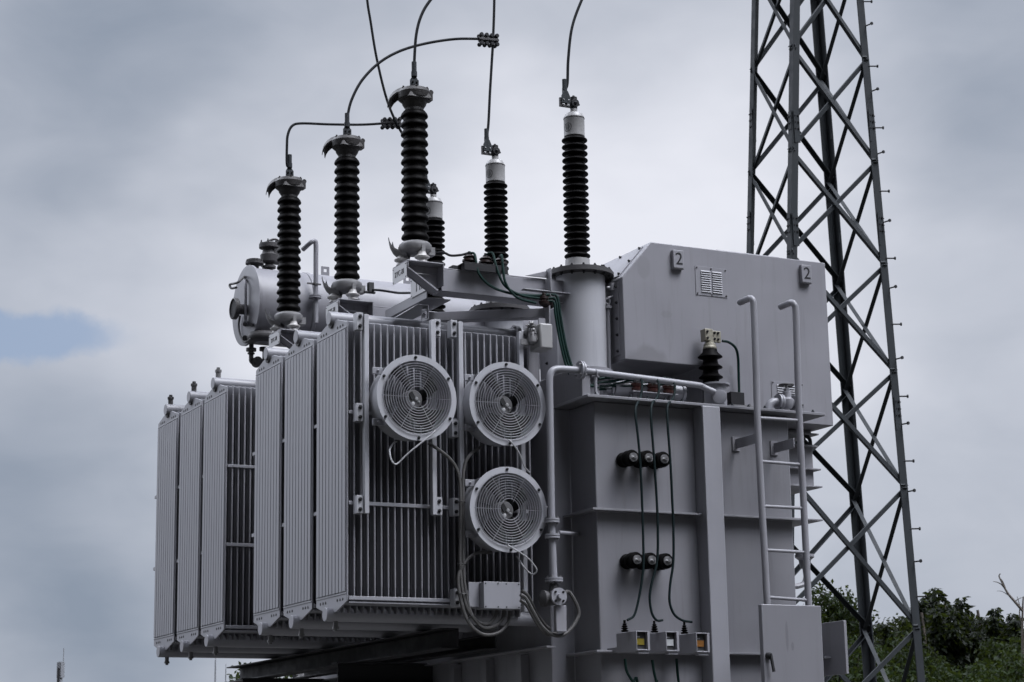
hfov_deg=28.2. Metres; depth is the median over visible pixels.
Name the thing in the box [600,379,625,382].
lid cable
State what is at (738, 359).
earth lead
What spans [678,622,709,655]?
surge counter
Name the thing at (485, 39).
conductor clamp
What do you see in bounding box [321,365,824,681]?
transformer tank
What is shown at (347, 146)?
surge arrester
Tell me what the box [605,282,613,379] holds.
sampling pipe
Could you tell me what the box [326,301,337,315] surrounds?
name plate
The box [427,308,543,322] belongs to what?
brace beam
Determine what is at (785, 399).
gate valve
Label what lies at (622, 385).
lid cable
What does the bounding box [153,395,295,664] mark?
radiator
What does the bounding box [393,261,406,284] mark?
name plate
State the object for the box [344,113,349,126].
cable lug
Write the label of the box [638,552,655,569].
post insulator
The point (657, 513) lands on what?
down lead
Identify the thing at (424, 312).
end bracket
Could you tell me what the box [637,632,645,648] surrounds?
window
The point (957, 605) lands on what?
plumed tree
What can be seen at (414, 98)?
surge arrester
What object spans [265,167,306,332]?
surge arrester
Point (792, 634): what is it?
door panel
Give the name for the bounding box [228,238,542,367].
oil conservator
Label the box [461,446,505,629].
hose
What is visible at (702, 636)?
window
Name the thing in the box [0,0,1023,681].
sky
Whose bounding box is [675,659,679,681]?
earth lead
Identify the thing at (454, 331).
fan rail
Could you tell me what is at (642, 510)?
down lead
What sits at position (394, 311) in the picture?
cross beam
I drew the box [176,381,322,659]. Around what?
radiator
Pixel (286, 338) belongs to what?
support arm
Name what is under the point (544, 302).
insulator cluster
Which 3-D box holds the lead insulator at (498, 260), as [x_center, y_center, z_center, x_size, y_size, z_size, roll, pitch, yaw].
[-0.079,-0.540,13.962,0.099,0.100,0.100,5,-14,-26]
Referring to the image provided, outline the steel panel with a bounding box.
[821,620,848,675]
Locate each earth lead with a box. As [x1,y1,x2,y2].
[624,659,638,681]
[651,660,657,681]
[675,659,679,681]
[722,340,739,391]
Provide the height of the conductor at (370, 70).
0.874 m
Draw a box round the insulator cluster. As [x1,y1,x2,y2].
[539,293,553,308]
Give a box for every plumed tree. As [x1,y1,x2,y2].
[873,599,978,680]
[921,589,1002,641]
[928,587,985,633]
[967,607,1023,666]
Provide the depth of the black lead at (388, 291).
14.66 m
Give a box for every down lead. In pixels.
[626,378,644,620]
[648,376,662,621]
[664,377,692,622]
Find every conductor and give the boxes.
[285,122,381,167]
[347,37,478,112]
[366,0,401,132]
[413,0,431,60]
[487,0,495,128]
[566,0,582,88]
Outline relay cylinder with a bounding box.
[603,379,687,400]
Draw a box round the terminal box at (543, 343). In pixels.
[530,318,552,352]
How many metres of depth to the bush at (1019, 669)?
40.21 m
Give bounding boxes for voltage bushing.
[426,183,445,311]
[481,144,508,302]
[559,95,589,264]
[698,328,722,382]
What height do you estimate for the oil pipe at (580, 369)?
1.500 m
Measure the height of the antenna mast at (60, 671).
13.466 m
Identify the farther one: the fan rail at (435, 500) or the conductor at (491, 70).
the conductor at (491, 70)
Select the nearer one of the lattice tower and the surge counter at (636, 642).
the surge counter at (636, 642)
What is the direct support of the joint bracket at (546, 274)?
attached to the bushing turret at (583, 310)
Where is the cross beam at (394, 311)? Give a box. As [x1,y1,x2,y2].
[385,291,449,318]
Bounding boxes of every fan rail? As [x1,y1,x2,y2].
[353,312,368,514]
[429,319,441,515]
[447,320,465,607]
[517,330,527,611]
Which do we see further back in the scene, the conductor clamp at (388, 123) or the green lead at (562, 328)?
the conductor clamp at (388, 123)
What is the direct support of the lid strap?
attached to the transformer tank
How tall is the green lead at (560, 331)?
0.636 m
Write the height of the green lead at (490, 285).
0.299 m
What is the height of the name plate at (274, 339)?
0.103 m
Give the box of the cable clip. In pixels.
[364,282,375,293]
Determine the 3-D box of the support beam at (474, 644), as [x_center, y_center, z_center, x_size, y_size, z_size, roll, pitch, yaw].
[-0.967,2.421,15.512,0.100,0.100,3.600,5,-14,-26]
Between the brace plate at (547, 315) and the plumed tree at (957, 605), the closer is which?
the brace plate at (547, 315)
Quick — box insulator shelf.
[629,390,677,400]
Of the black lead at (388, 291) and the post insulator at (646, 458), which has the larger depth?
the black lead at (388, 291)
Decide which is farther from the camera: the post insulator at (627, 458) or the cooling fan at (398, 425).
the post insulator at (627, 458)
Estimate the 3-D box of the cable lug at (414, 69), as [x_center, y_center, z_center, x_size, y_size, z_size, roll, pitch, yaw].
[-0.674,-1.872,14.040,0.040,0.106,0.042,5,-14,-26]
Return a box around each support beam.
[226,628,458,681]
[295,635,495,677]
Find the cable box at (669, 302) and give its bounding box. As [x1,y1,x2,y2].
[540,242,832,431]
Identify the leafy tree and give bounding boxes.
[227,661,291,681]
[801,576,928,681]
[832,609,943,681]
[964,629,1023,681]
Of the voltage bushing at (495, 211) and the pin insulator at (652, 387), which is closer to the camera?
the pin insulator at (652, 387)
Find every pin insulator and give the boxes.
[631,380,640,390]
[647,382,657,391]
[662,384,673,393]
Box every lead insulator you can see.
[462,251,474,262]
[478,253,492,263]
[493,255,507,265]
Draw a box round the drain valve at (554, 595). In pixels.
[539,583,566,606]
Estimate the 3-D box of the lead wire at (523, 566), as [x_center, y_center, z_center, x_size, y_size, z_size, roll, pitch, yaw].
[0.044,1.426,13.258,0.228,0.190,0.115,8,-15,-35]
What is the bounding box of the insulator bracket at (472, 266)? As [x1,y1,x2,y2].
[448,262,507,273]
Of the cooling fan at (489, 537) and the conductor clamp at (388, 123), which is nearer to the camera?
the cooling fan at (489, 537)
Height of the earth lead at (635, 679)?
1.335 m
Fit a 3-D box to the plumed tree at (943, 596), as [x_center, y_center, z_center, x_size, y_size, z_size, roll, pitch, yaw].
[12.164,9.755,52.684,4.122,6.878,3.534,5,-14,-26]
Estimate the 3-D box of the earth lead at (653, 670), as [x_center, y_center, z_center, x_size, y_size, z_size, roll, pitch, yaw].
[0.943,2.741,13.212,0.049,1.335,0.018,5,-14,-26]
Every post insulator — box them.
[616,450,638,467]
[620,552,641,568]
[633,450,652,467]
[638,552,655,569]
[649,452,668,468]
[652,553,671,570]
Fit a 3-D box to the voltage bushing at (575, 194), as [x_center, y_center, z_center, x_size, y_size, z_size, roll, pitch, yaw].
[0.449,-1.125,14.418,0.199,1.286,0.199,-4,-13,12]
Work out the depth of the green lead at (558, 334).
13.88 m
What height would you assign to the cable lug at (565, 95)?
0.180 m
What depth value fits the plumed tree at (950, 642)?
50.02 m
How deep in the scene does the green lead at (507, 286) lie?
13.84 m
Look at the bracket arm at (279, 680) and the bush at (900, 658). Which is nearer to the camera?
the bracket arm at (279, 680)
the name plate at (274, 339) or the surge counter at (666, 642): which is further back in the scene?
the name plate at (274, 339)
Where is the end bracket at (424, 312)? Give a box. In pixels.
[395,304,428,321]
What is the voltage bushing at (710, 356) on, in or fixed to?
on the bushing pot
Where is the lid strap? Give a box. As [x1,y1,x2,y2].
[729,404,753,406]
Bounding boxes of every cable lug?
[288,154,291,167]
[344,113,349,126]
[411,61,416,76]
[483,128,491,151]
[561,79,569,103]
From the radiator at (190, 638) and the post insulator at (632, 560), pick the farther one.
the radiator at (190, 638)
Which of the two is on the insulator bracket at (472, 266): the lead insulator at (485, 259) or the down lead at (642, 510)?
the lead insulator at (485, 259)
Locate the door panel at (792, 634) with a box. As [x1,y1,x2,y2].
[758,604,823,681]
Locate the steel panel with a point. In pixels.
(835, 648)
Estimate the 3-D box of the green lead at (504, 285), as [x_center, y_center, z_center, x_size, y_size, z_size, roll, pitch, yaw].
[0.018,-0.452,13.885,0.396,0.325,0.096,1,-13,-11]
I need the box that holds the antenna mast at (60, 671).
[56,648,64,681]
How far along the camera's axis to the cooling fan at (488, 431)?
13.45 m
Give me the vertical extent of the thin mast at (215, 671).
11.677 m
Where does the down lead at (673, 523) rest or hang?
attached to the transformer tank
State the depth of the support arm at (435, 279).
13.83 m
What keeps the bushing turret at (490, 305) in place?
on the transformer tank
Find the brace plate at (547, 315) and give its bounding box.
[543,305,550,323]
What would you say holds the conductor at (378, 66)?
attached to the cable lug
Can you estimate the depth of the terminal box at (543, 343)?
13.74 m
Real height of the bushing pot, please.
0.180 m
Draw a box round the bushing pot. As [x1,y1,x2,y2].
[703,381,728,404]
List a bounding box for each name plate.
[269,330,279,347]
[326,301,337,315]
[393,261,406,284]
[411,280,424,297]
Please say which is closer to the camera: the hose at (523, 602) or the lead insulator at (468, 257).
the hose at (523, 602)
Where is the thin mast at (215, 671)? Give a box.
[214,658,215,681]
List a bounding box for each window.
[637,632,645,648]
[667,633,674,649]
[697,634,704,650]
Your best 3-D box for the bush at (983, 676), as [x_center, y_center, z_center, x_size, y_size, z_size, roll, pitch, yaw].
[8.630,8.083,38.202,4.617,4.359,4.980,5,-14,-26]
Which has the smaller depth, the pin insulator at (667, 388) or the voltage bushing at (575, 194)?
the pin insulator at (667, 388)
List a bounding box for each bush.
[824,635,916,681]
[877,631,958,681]
[896,655,1014,681]
[976,643,1023,681]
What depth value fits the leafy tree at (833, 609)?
40.64 m
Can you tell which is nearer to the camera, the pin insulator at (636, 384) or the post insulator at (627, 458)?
the post insulator at (627, 458)
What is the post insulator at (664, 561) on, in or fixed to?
attached to the transformer tank
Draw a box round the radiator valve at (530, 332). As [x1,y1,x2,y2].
[520,321,537,345]
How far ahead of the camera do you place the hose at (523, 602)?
13.16 m
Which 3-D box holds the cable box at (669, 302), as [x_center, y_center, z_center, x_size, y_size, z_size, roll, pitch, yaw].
[1.258,0.032,15.007,1.750,1.292,1.286,5,-14,-26]
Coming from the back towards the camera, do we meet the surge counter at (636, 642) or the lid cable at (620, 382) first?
the lid cable at (620, 382)
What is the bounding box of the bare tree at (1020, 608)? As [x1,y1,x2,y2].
[993,574,1023,678]
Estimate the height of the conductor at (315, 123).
0.494 m
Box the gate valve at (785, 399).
[765,383,795,410]
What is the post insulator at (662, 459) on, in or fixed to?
attached to the transformer tank
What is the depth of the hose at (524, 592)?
13.30 m
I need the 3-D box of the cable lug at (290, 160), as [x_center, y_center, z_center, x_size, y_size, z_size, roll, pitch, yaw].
[-1.759,-1.423,16.127,0.040,0.106,0.042,5,-14,-26]
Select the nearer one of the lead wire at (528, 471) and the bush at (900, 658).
the lead wire at (528, 471)
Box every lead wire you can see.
[389,430,435,464]
[507,544,536,574]
[508,439,529,472]
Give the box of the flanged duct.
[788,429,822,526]
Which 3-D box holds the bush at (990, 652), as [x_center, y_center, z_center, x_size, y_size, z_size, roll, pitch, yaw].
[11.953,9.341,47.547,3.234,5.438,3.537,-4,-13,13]
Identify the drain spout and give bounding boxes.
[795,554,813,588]
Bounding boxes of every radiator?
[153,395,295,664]
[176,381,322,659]
[201,367,382,654]
[252,347,462,643]
[281,330,499,637]
[313,311,539,630]
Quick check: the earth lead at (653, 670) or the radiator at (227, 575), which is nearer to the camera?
the earth lead at (653, 670)
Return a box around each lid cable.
[599,384,664,386]
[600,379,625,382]
[609,380,629,385]
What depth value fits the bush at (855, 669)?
36.85 m
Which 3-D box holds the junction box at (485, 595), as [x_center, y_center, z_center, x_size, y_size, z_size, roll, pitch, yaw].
[-0.130,1.650,13.198,0.336,0.179,0.166,5,-14,-26]
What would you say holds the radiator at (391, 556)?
attached to the transformer tank
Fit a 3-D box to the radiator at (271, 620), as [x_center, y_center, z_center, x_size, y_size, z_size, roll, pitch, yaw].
[-1.071,1.128,14.716,1.587,2.133,0.615,5,-14,-26]
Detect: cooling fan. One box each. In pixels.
[369,355,456,440]
[463,362,545,446]
[465,467,546,552]
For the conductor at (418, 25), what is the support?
attached to the surge arrester at (414, 98)
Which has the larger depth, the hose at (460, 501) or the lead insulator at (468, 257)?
the lead insulator at (468, 257)
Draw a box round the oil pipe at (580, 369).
[544,361,715,584]
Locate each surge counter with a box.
[607,620,649,653]
[649,621,678,654]
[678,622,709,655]
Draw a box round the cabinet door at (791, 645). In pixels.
[758,604,823,681]
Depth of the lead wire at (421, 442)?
13.02 m
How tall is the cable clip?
0.080 m
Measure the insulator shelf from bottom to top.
0.071 m
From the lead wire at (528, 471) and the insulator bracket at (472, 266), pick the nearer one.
the lead wire at (528, 471)
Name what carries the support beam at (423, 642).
on the bracket arm
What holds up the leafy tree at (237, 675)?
on the ground
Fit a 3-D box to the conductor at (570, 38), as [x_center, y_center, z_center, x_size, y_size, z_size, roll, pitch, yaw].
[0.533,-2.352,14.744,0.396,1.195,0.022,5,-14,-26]
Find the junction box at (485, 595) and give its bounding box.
[467,581,520,610]
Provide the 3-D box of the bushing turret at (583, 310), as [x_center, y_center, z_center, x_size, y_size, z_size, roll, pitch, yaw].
[0.485,-0.120,14.206,0.470,0.773,0.470,5,-14,-26]
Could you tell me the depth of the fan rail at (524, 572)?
13.56 m
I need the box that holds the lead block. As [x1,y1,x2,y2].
[727,392,744,404]
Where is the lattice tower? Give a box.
[746,0,926,681]
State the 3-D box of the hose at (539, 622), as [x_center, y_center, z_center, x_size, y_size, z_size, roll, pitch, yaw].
[0.265,1.755,13.159,0.444,0.312,0.108,5,-14,-26]
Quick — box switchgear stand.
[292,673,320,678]
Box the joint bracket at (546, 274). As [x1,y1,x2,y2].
[521,268,569,294]
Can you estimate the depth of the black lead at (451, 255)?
13.82 m
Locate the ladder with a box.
[732,295,811,605]
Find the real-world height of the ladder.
2.586 m
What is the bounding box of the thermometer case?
[554,605,566,631]
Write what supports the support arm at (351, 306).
attached to the bushing turret at (490, 305)
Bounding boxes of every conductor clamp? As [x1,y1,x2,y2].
[380,117,401,129]
[477,32,499,47]
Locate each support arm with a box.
[269,329,312,348]
[326,298,484,325]
[393,259,562,307]
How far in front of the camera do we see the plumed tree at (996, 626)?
50.97 m
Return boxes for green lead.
[469,252,549,296]
[486,252,539,299]
[499,254,536,303]
[548,297,569,365]
[548,300,593,386]
[551,293,592,384]
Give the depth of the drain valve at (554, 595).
13.16 m
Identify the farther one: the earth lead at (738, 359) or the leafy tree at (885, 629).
the leafy tree at (885, 629)
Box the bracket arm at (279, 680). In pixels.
[237,678,328,681]
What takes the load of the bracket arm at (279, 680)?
attached to the transformer tank
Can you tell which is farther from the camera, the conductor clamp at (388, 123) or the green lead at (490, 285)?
the conductor clamp at (388, 123)
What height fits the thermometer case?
0.170 m
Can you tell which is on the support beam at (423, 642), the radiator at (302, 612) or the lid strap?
the radiator at (302, 612)
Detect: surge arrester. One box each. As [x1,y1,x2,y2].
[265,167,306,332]
[322,127,364,302]
[387,76,434,265]
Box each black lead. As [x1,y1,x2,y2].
[372,289,410,293]
[435,251,468,256]
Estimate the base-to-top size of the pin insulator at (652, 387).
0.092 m
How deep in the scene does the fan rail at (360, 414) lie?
13.11 m
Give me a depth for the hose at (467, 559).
13.11 m
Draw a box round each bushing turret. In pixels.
[469,301,529,329]
[551,262,614,380]
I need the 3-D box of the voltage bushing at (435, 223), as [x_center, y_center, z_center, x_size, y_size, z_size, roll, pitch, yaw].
[-0.630,-0.659,16.441,0.199,1.286,0.199,-4,-13,12]
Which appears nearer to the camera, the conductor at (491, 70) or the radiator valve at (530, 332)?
the radiator valve at (530, 332)
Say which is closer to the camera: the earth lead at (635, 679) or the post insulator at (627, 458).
the earth lead at (635, 679)
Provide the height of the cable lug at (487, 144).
0.180 m
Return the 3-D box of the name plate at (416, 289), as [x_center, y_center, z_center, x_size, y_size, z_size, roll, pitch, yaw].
[-0.633,-0.386,13.934,0.006,0.130,0.295,5,-14,-26]
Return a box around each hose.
[428,442,497,625]
[457,550,510,636]
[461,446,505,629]
[519,590,580,637]
[519,599,557,636]
[520,589,550,630]

